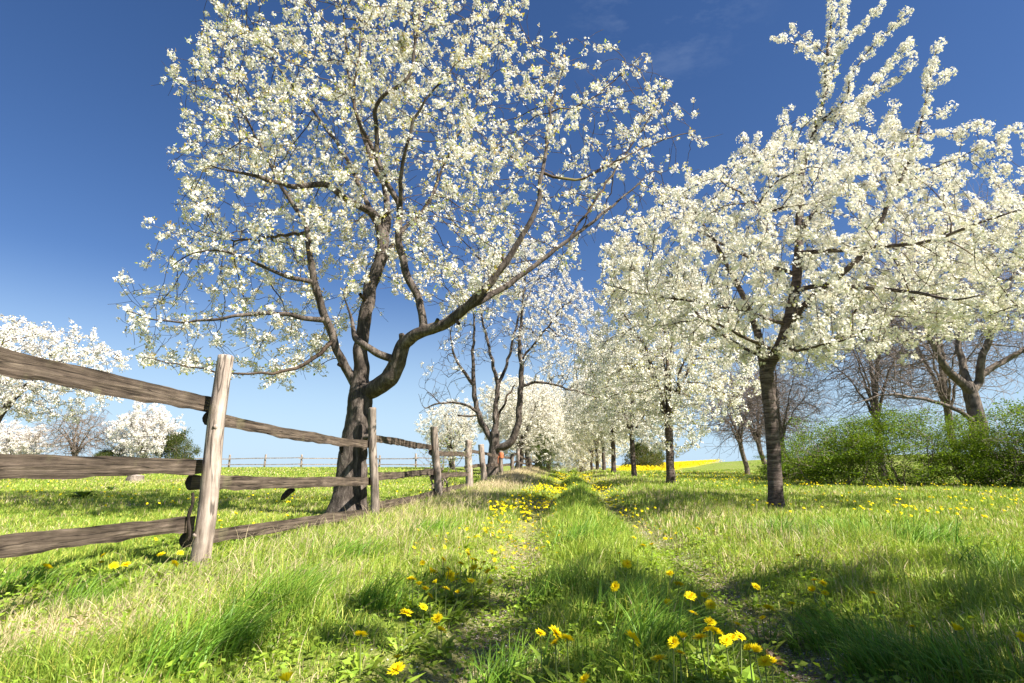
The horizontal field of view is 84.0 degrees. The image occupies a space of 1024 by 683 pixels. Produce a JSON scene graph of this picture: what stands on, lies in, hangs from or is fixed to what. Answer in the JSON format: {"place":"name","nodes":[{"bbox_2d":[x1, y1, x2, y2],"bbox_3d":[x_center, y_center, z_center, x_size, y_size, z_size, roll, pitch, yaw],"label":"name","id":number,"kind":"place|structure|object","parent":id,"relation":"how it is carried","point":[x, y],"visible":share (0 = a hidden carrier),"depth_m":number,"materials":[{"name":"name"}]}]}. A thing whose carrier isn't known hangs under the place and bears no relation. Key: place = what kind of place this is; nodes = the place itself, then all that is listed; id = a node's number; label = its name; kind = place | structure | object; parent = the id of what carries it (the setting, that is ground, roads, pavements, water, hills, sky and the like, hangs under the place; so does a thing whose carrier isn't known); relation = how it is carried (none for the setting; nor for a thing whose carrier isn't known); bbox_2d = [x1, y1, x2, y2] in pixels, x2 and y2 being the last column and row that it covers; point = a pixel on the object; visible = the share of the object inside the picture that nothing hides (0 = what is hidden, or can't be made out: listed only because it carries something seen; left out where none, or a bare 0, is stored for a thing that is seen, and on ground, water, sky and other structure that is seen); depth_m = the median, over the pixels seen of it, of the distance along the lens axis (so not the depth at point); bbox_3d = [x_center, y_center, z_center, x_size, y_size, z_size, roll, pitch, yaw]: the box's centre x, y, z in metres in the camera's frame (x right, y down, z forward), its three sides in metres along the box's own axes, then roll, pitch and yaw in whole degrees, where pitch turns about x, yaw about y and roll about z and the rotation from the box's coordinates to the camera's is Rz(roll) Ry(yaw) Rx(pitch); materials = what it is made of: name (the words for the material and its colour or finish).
{"place":"outdoors","nodes":[
{"label":"outdoors","id":0,"kind":"place"},
{"bbox_2d":[0,466,898,669],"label":"dry grass","id":1,"kind":"structure","parent":0,"point":[495,482],"depth_m":4.73,"materials":[{"name":"beige plant"}]},
{"bbox_2d":[0,463,1023,682],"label":"grass","id":2,"kind":"structure","parent":0,"point":[306,592],"depth_m":3.50,"materials":[{"name":"green plant"}]},
{"bbox_2d":[0,454,1023,682],"bbox_3d":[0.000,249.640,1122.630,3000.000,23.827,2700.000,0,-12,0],"label":"ground","id":3,"kind":"structure","parent":0,"point":[449,664],"depth_m":3.03,"materials":[{"name":"soil"}]},
{"bbox_2d":[0,419,59,454],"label":"cherry tree","id":4,"kind":"object","parent":3,"relation":"on","point":[9,445],"visible":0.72,"depth_m":42.03,"materials":[{"name":"white plant"}]},
{"bbox_2d":[43,563,53,591],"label":"dandelion","id":5,"kind":"object","parent":3,"relation":"on","point":[47,565],"visible":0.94,"depth_m":3.28,"materials":[{"name":"yellow plant"}]},
{"bbox_2d":[0,314,133,423],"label":"cherry tree","id":6,"kind":"object","parent":3,"relation":"on","point":[8,399],"visible":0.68,"depth_m":21.54,"materials":[{"name":"white plant"}]},
{"bbox_2d":[18,406,120,456],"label":"cherry tree","id":7,"kind":"object","parent":3,"relation":"on","point":[74,444],"visible":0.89,"depth_m":42.78,"materials":[{"name":"plant"}]},
{"bbox_2d":[65,490,96,497],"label":"dock plant","id":8,"kind":"object","parent":3,"relation":"on","point":[84,494],"visible":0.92,"depth_m":12.06,"materials":[{"name":"green plant"}]},
{"bbox_2d":[91,447,133,455],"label":"shrub","id":9,"kind":"object","parent":3,"relation":"on","point":[105,452],"visible":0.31,"depth_m":42.36,"materials":[{"name":"green plant"}]},
{"bbox_2d":[108,562,118,581],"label":"dandelion","id":10,"kind":"object","parent":3,"relation":"on","point":[113,565],"visible":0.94,"depth_m":3.42,"materials":[{"name":"yellow plant"}]},
{"bbox_2d":[124,474,144,481],"bbox_3d":[-14.043,5.136,21.221,0.706,0.382,0.768,0,-12,0],"label":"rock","id":11,"kind":"object","parent":3,"relation":"on","point":[136,477],"visible":0.56,"depth_m":21.02,"materials":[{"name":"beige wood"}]},
{"bbox_2d":[102,401,186,457],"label":"cherry tree","id":12,"kind":"object","parent":3,"relation":"on","point":[143,447],"visible":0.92,"depth_m":43.18,"materials":[{"name":"white plant"}]},
{"bbox_2d":[171,560,178,588],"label":"dandelion","id":13,"kind":"object","parent":3,"relation":"on","point":[175,563],"visible":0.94,"depth_m":3.39,"materials":[{"name":"yellow plant"}]},
{"bbox_2d":[153,427,202,459],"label":"shrub","id":14,"kind":"object","parent":3,"relation":"on","point":[173,446],"visible":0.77,"depth_m":44.19,"materials":[{"name":"green plant"}]},
{"bbox_2d":[0,346,541,565],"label":"wooden fence","id":15,"kind":"object","parent":3,"relation":"on","point":[204,535],"visible":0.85,"depth_m":4.18,"materials":[{"name":"brown wood"}]},
{"bbox_2d":[278,671,292,682],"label":"dandelion","id":16,"kind":"object","parent":3,"relation":"on","point":[286,676],"visible":1,"depth_m":1.61,"materials":[{"name":"yellow plant"}]},
{"bbox_2d":[189,453,455,466],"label":"wooden fence","id":17,"kind":"object","parent":3,"relation":"on","point":[301,458],"visible":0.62,"depth_m":51.66,"materials":[{"name":"brown wood"}]},
{"bbox_2d":[353,630,367,677],"bbox_3d":[-0.545,1.126,2.038,0.056,0.179,0.051,8,-14,-33],"label":"dandelion","id":18,"kind":"object","parent":3,"relation":"on","point":[361,633],"visible":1,"depth_m":2.04,"materials":[{"name":"yellow plant"}]},
{"bbox_2d":[387,661,404,682],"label":"dandelion","id":19,"kind":"object","parent":3,"relation":"on","point":[396,668],"visible":1,"depth_m":1.83,"materials":[{"name":"yellow plant"}]},
{"bbox_2d":[393,654,402,681],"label":"dandelion","id":20,"kind":"object","parent":3,"relation":"on","point":[397,656],"visible":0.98,"depth_m":1.92,"materials":[{"name":"yellow plant"}]},
{"bbox_2d":[399,607,412,654],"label":"dandelion","id":21,"kind":"object","parent":3,"relation":"on","point":[406,611],"visible":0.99,"depth_m":2.29,"materials":[{"name":"yellow plant"}]},
{"bbox_2d":[112,0,721,513],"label":"cherry tree","id":22,"kind":"object","parent":3,"relation":"on","point":[364,392],"visible":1,"depth_m":8.77,"materials":[{"name":"white plant"}]},
{"bbox_2d":[415,585,428,617],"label":"dandelion","id":23,"kind":"object","parent":3,"relation":"on","point":[424,588],"visible":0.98,"depth_m":2.78,"materials":[{"name":"yellow plant"}]},
{"bbox_2d":[419,603,427,636],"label":"dandelion","id":24,"kind":"object","parent":3,"relation":"on","point":[423,606],"visible":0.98,"depth_m":2.55,"materials":[{"name":"yellow plant"}]},
{"bbox_2d":[431,611,442,649],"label":"dandelion","id":25,"kind":"object","parent":3,"relation":"on","point":[437,617],"visible":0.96,"depth_m":2.37,"materials":[{"name":"yellow plant"}]},
{"bbox_2d":[435,626,445,656],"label":"dandelion","id":26,"kind":"object","parent":3,"relation":"on","point":[441,629],"visible":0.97,"depth_m":2.40,"materials":[{"name":"yellow plant"}]},
{"bbox_2d":[415,397,479,469],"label":"cherry tree","id":27,"kind":"object","parent":3,"relation":"on","point":[438,423],"visible":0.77,"depth_m":40.79,"materials":[{"name":"white plant"}]},
{"bbox_2d":[418,419,479,489],"bbox_3d":[-1.702,3.105,14.787,1.473,2.113,2.108,8,-14,-33],"label":"shrub","id":28,"kind":"object","parent":3,"relation":"on","point":[444,480],"visible":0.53,"depth_m":14.63,"materials":[{"name":"green plant"}]},
{"bbox_2d":[445,570,453,591],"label":"dandelion","id":29,"kind":"object","parent":3,"relation":"on","point":[450,574],"visible":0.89,"depth_m":3.21,"materials":[{"name":"yellow plant"}]},
{"bbox_2d":[467,578,474,612],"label":"dandelion","id":30,"kind":"object","parent":3,"relation":"on","point":[472,580],"visible":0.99,"depth_m":3.18,"materials":[{"name":"yellow plant"}]},
{"bbox_2d":[469,564,477,597],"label":"dandelion","id":31,"kind":"object","parent":3,"relation":"on","point":[473,567],"visible":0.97,"depth_m":3.38,"materials":[{"name":"yellow plant"}]},
{"bbox_2d":[0,522,1023,682],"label":"ground cover","id":32,"kind":"object","parent":3,"relation":"on","point":[726,672],"visible":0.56,"depth_m":2.56,"materials":[{"name":"green plant"}]},
{"bbox_2d":[418,235,611,477],"bbox_3d":[0.238,0.336,26.479,9.056,11.963,5.697,0,-12,0],"label":"cherry tree","id":33,"kind":"object","parent":3,"relation":"on","point":[493,437],"visible":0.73,"depth_m":26.12,"materials":[{"name":"white plant"}]},
{"bbox_2d":[7,471,1023,518],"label":"dandelion carpet","id":34,"kind":"object","parent":3,"relation":"on","point":[559,487],"visible":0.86,"depth_m":10.46,"materials":[{"name":"yellow plant"}]},
{"bbox_2d":[473,372,573,469],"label":"cherry tree","id":35,"kind":"object","parent":3,"relation":"on","point":[524,436],"visible":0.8,"depth_m":33.27,"materials":[{"name":"white plant"}]},
{"bbox_2d":[484,372,568,467],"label":"cherry tree","id":36,"kind":"object","parent":3,"relation":"on","point":[541,419],"visible":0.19,"depth_m":42.14,"materials":[{"name":"white plant"}]},
{"bbox_2d":[500,386,578,465],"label":"cherry tree","id":37,"kind":"object","parent":3,"relation":"on","point":[568,437],"visible":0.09,"depth_m":51.47,"materials":[{"name":"white plant"}]},
{"bbox_2d":[536,628,544,675],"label":"dandelion","id":38,"kind":"object","parent":3,"relation":"on","point":[540,632],"visible":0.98,"depth_m":1.97,"materials":[{"name":"yellow plant"}]},
{"bbox_2d":[525,421,563,471],"bbox_3d":[2.212,6.821,36.984,2.506,3.738,2.993,-6,-13,26],"label":"shrub","id":39,"kind":"object","parent":3,"relation":"on","point":[544,457],"visible":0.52,"depth_m":36.61,"materials":[{"name":"green plant"}]},
{"bbox_2d":[524,419,584,470],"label":"cherry tree","id":40,"kind":"object","parent":3,"relation":"on","point":[560,459],"visible":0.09,"depth_m":62.17,"materials":[{"name":"white plant"}]},
{"bbox_2d":[551,637,558,681],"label":"dandelion","id":41,"kind":"object","parent":3,"relation":"on","point":[554,643],"visible":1,"depth_m":1.84,"materials":[{"name":"yellow plant"}]},
{"bbox_2d":[550,625,561,677],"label":"dandelion","id":42,"kind":"object","parent":3,"relation":"on","point":[556,631],"visible":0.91,"depth_m":1.88,"materials":[{"name":"yellow plant"}]},
{"bbox_2d":[559,634,573,682],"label":"dandelion","id":43,"kind":"object","parent":3,"relation":"on","point":[567,637],"visible":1,"depth_m":1.81,"materials":[{"name":"yellow plant"}]},
{"bbox_2d":[553,445,610,471],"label":"cherry tree","id":44,"kind":"object","parent":3,"relation":"on","point":[572,462],"visible":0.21,"depth_m":75.80,"materials":[{"name":"white plant"}]},
{"bbox_2d":[578,673,589,682],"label":"dandelion","id":45,"kind":"object","parent":3,"relation":"on","point":[583,678],"visible":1,"depth_m":1.48,"materials":[{"name":"yellow plant"}]},
{"bbox_2d":[564,439,618,469],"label":"cherry tree","id":46,"kind":"object","parent":3,"relation":"on","point":[592,453],"visible":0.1,"depth_m":63.89,"materials":[{"name":"white plant"}]},
{"bbox_2d":[555,372,639,470],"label":"cherry tree","id":47,"kind":"object","parent":3,"relation":"on","point":[585,437],"visible":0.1,"depth_m":46.01,"materials":[{"name":"white plant"}]},
{"bbox_2d":[560,378,636,469],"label":"cherry tree","id":48,"kind":"object","parent":3,"relation":"on","point":[597,456],"visible":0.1,"depth_m":54.77,"materials":[{"name":"white plant"}]},
{"bbox_2d":[558,337,662,471],"bbox_3d":[6.588,4.316,36.819,6.891,8.694,7.021,2,-12,-10],"label":"cherry tree","id":49,"kind":"object","parent":3,"relation":"on","point":[612,449],"visible":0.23,"depth_m":36.33,"materials":[{"name":"white plant"}]},
{"bbox_2d":[610,581,619,626],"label":"dandelion","id":50,"kind":"object","parent":3,"relation":"on","point":[614,585],"visible":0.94,"depth_m":2.51,"materials":[{"name":"yellow plant"}]},
{"bbox_2d":[622,559,631,579],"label":"dandelion","id":51,"kind":"object","parent":3,"relation":"on","point":[626,563],"visible":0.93,"depth_m":3.05,"materials":[{"name":"yellow plant"}]},
{"bbox_2d":[570,336,686,476],"bbox_3d":[5.598,3.202,27.808,5.416,7.102,6.037,6,-13,-27],"label":"cherry tree","id":52,"kind":"object","parent":3,"relation":"on","point":[629,427],"visible":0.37,"depth_m":26.96,"materials":[{"name":"white plant"}]},
{"bbox_2d":[625,631,639,681],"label":"dandelion","id":53,"kind":"object","parent":3,"relation":"on","point":[633,636],"visible":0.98,"depth_m":1.78,"materials":[{"name":"yellow plant"}]},
{"bbox_2d":[620,438,665,469],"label":"shrub","id":54,"kind":"object","parent":3,"relation":"on","point":[639,457],"visible":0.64,"depth_m":56.35,"materials":[{"name":"green plant"}]},
{"bbox_2d":[637,445,665,467],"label":"shrub","id":55,"kind":"object","parent":3,"relation":"on","point":[659,453],"visible":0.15,"depth_m":61.21,"materials":[{"name":"green plant"}]},
{"bbox_2d":[650,654,667,682],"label":"dandelion","id":56,"kind":"object","parent":3,"relation":"on","point":[658,657],"visible":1,"depth_m":1.55,"materials":[{"name":"yellow plant"}]},
{"bbox_2d":[608,459,719,470],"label":"rapeseed crop","id":57,"kind":"object","parent":3,"relation":"on","point":[682,464],"visible":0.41,"depth_m":65.15,"materials":[{"name":"yellow plant"}]},
{"bbox_2d":[569,249,760,483],"bbox_3d":[5.135,0.910,18.627,6.153,7.763,6.269,1,-12,-5],"label":"cherry tree","id":58,"kind":"object","parent":3,"relation":"on","point":[666,408],"visible":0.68,"depth_m":18.03,"materials":[{"name":"white plant"}]},
{"bbox_2d":[664,598,672,630],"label":"dandelion","id":59,"kind":"object","parent":3,"relation":"on","point":[666,600],"visible":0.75,"depth_m":2.27,"materials":[{"name":"yellow plant"}]},
{"bbox_2d":[667,635,678,682],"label":"dandelion","id":60,"kind":"object","parent":3,"relation":"on","point":[673,642],"visible":1,"depth_m":1.67,"materials":[{"name":"yellow plant"}]},
{"bbox_2d":[673,649,685,682],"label":"dandelion","id":61,"kind":"object","parent":3,"relation":"on","point":[680,652],"visible":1,"depth_m":1.58,"materials":[{"name":"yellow plant"}]},
{"bbox_2d":[677,630,689,674],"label":"dandelion","id":62,"kind":"object","parent":3,"relation":"on","point":[682,634],"visible":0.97,"depth_m":1.76,"materials":[{"name":"yellow plant"}]},
{"bbox_2d":[369,526,1005,682],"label":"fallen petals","id":63,"kind":"object","parent":3,"relation":"on","point":[602,609],"visible":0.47,"depth_m":3.05,"materials":[{"name":"white plant"}]},
{"bbox_2d":[685,591,696,629],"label":"dandelion","id":64,"kind":"object","parent":3,"relation":"on","point":[689,594],"visible":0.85,"depth_m":2.42,"materials":[{"name":"yellow plant"}]},
{"bbox_2d":[693,632,708,682],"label":"dandelion","id":65,"kind":"object","parent":3,"relation":"on","point":[698,636],"visible":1,"depth_m":1.72,"materials":[{"name":"yellow plant"}]},
{"bbox_2d":[701,592,708,622],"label":"dandelion","id":66,"kind":"object","parent":3,"relation":"on","point":[704,594],"visible":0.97,"depth_m":2.75,"materials":[{"name":"yellow plant"}]},
{"bbox_2d":[701,626,710,677],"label":"dandelion","id":67,"kind":"object","parent":3,"relation":"on","point":[706,628],"visible":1,"depth_m":1.87,"materials":[{"name":"yellow plant"}]},
{"bbox_2d":[704,598,716,638],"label":"dandelion","id":68,"kind":"object","parent":3,"relation":"on","point":[712,604],"visible":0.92,"depth_m":2.42,"materials":[{"name":"yellow plant"}]},
{"bbox_2d":[704,616,717,654],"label":"dandelion","id":69,"kind":"object","parent":3,"relation":"on","point":[709,620],"visible":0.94,"depth_m":1.96,"materials":[{"name":"yellow plant"}]},
{"bbox_2d":[705,626,723,674],"bbox_3d":[0.663,1.035,1.879,0.082,0.191,0.047,-6,-13,26],"label":"dandelion","id":70,"kind":"object","parent":3,"relation":"on","point":[715,630],"visible":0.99,"depth_m":1.88,"materials":[{"name":"yellow plant"}]},
{"bbox_2d":[718,634,732,681],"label":"dandelion","id":71,"kind":"object","parent":3,"relation":"on","point":[725,640],"visible":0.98,"depth_m":1.81,"materials":[{"name":"yellow plant"}]},
{"bbox_2d":[727,633,737,665],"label":"dandelion","id":72,"kind":"object","parent":3,"relation":"on","point":[733,636],"visible":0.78,"depth_m":1.93,"materials":[{"name":"yellow plant"}]},
{"bbox_2d":[688,368,786,474],"bbox_3d":[12.512,4.325,32.841,6.315,6.968,5.733,2,-12,-11],"label":"bare tree","id":73,"kind":"object","parent":3,"relation":"on","point":[742,453],"visible":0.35,"depth_m":32.29,"materials":[{"name":"brown plant"}]},
{"bbox_2d":[735,630,744,682],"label":"dandelion","id":74,"kind":"object","parent":3,"relation":"on","point":[740,636],"visible":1,"depth_m":1.85,"materials":[{"name":"yellow plant"}]},
{"bbox_2d":[743,643,752,682],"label":"dandelion","id":75,"kind":"object","parent":3,"relation":"on","point":[747,647],"visible":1,"depth_m":1.70,"materials":[{"name":"yellow plant"}]},
{"bbox_2d":[691,366,807,473],"bbox_3d":[13.790,4.462,33.483,6.666,6.968,5.733,0,-12,0],"label":"bare tree","id":76,"kind":"object","parent":3,"relation":"on","point":[761,453],"visible":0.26,"depth_m":32.88,"materials":[{"name":"brown plant"}]},
{"bbox_2d":[749,643,762,682],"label":"dandelion","id":77,"kind":"object","parent":3,"relation":"on","point":[755,648],"visible":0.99,"depth_m":1.70,"materials":[{"name":"yellow plant"}]},
{"bbox_2d":[752,583,761,609],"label":"dandelion","id":78,"kind":"object","parent":3,"relation":"on","point":[756,586],"visible":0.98,"depth_m":3.28,"materials":[{"name":"yellow plant"}]},
{"bbox_2d":[758,615,766,651],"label":"dandelion","id":79,"kind":"object","parent":3,"relation":"on","point":[762,617],"visible":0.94,"depth_m":2.49,"materials":[{"name":"yellow plant"}]},
{"bbox_2d":[756,655,772,682],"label":"dandelion","id":80,"kind":"object","parent":3,"relation":"on","point":[764,660],"visible":1,"depth_m":1.51,"materials":[{"name":"yellow plant"}]},
{"bbox_2d":[762,604,774,645],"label":"dandelion","id":81,"kind":"object","parent":3,"relation":"on","point":[769,607],"visible":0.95,"depth_m":2.71,"materials":[{"name":"yellow plant"}]},
{"bbox_2d":[768,655,776,682],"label":"dandelion","id":82,"kind":"object","parent":3,"relation":"on","point":[774,660],"visible":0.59,"depth_m":1.69,"materials":[{"name":"yellow plant"}]},
{"bbox_2d":[766,648,785,666],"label":"fallen leaf","id":83,"kind":"object","parent":3,"relation":"on","point":[770,652],"visible":0.71,"depth_m":2.27,"materials":[{"name":"brown plant"}]},
{"bbox_2d":[711,319,847,476],"bbox_3d":[11.537,2.522,24.886,5.623,7.082,6.531,-8,-15,34],"label":"bare tree","id":84,"kind":"object","parent":3,"relation":"on","point":[782,432],"visible":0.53,"depth_m":24.51,"materials":[{"name":"brown plant"}]},
{"bbox_2d":[734,366,835,458],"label":"bare tree","id":85,"kind":"object","parent":3,"relation":"on","point":[796,408],"visible":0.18,"depth_m":33.54,"materials":[{"name":"brown plant"}]},
{"bbox_2d":[751,446,839,480],"bbox_3d":[10.851,4.627,21.321,3.800,1.537,3.288,-5,-13,22],"label":"shrub","id":86,"kind":"object","parent":3,"relation":"on","point":[799,478],"visible":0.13,"depth_m":21.28,"materials":[{"name":"green plant"}]},
{"bbox_2d":[589,0,1023,507],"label":"cherry tree","id":87,"kind":"object","parent":3,"relation":"on","point":[788,344],"visible":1,"depth_m":8.83,"materials":[{"name":"white plant"}]},
{"bbox_2d":[807,585,824,615],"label":"dandelion","id":88,"kind":"object","parent":3,"relation":"on","point":[812,588],"visible":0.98,"depth_m":2.94,"materials":[{"name":"yellow plant"}]},
{"bbox_2d":[817,579,827,599],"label":"dandelion","id":89,"kind":"object","parent":3,"relation":"on","point":[823,582],"visible":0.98,"depth_m":2.98,"materials":[{"name":"yellow plant"}]},
{"bbox_2d":[751,413,910,485],"bbox_3d":[9.528,3.471,17.675,4.750,2.527,4.110,-1,-12,3],"label":"shrub","id":90,"kind":"object","parent":3,"relation":"on","point":[820,449],"visible":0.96,"depth_m":17.02,"materials":[{"name":"green plant"}]},
{"bbox_2d":[785,253,960,476],"bbox_3d":[14.841,0.861,23.388,7.683,9.836,6.615,6,-14,-28],"label":"bare tree","id":91,"kind":"object","parent":3,"relation":"on","point":[875,400],"visible":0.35,"depth_m":22.93,"materials":[{"name":"brown plant"}]},
{"bbox_2d":[842,399,964,485],"bbox_3d":[11.768,3.181,17.387,3.856,2.766,4.835,-3,-12,15],"label":"shrub","id":92,"kind":"object","parent":3,"relation":"on","point":[881,427],"visible":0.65,"depth_m":16.61,"materials":[{"name":"green plant"}]},
{"bbox_2d":[821,173,1023,481],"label":"bare tree","id":93,"kind":"object","parent":3,"relation":"on","point":[967,385],"visible":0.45,"depth_m":19.49,"materials":[{"name":"brown plant"}]},
{"bbox_2d":[827,227,1023,476],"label":"bare tree","id":94,"kind":"object","parent":3,"relation":"on","point":[944,396],"visible":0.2,"depth_m":25.44,"materials":[{"name":"brown plant"}]},
{"bbox_2d":[889,404,1023,486],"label":"shrub","id":95,"kind":"object","parent":3,"relation":"on","point":[975,461],"visible":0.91,"depth_m":15.93,"materials":[{"name":"green plant"}]},
{"bbox_2d":[949,621,964,676],"bbox_3d":[1.585,1.107,2.007,0.047,0.216,0.047,0,-12,0],"label":"dandelion","id":96,"kind":"object","parent":3,"relation":"on","point":[956,627],"visible":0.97,"depth_m":2.02,"materials":[{"name":"yellow plant"}]},
{"bbox_2d":[967,392,1023,487],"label":"shrub","id":97,"kind":"object","parent":3,"relation":"on","point":[1015,411],"visible":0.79,"depth_m":15.38,"materials":[{"name":"green plant"}]},
{"bbox_2d":[981,425,1023,467],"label":"shrub","id":98,"kind":"object","parent":3,"relation":"on","point":[1007,445],"visible":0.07,"depth_m":16.61,"materials":[{"name":"green plant"}]},
{"bbox_2d":[1015,631,1023,653],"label":"dandelion","id":99,"kind":"object","parent":3,"relation":"on","point":[1020,635],"visible":1,"depth_m":1.91,"materials":[{"name":"yellow plant"}]},
{"bbox_2d":[0,0,1023,467],"label":"sky","id":100,"kind":"structure","parent":0,"point":[85,132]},
{"bbox_2d":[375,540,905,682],"bbox_3d":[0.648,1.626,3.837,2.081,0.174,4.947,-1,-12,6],"label":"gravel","id":101,"kind":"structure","parent":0,"point":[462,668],"depth_m":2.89,"materials":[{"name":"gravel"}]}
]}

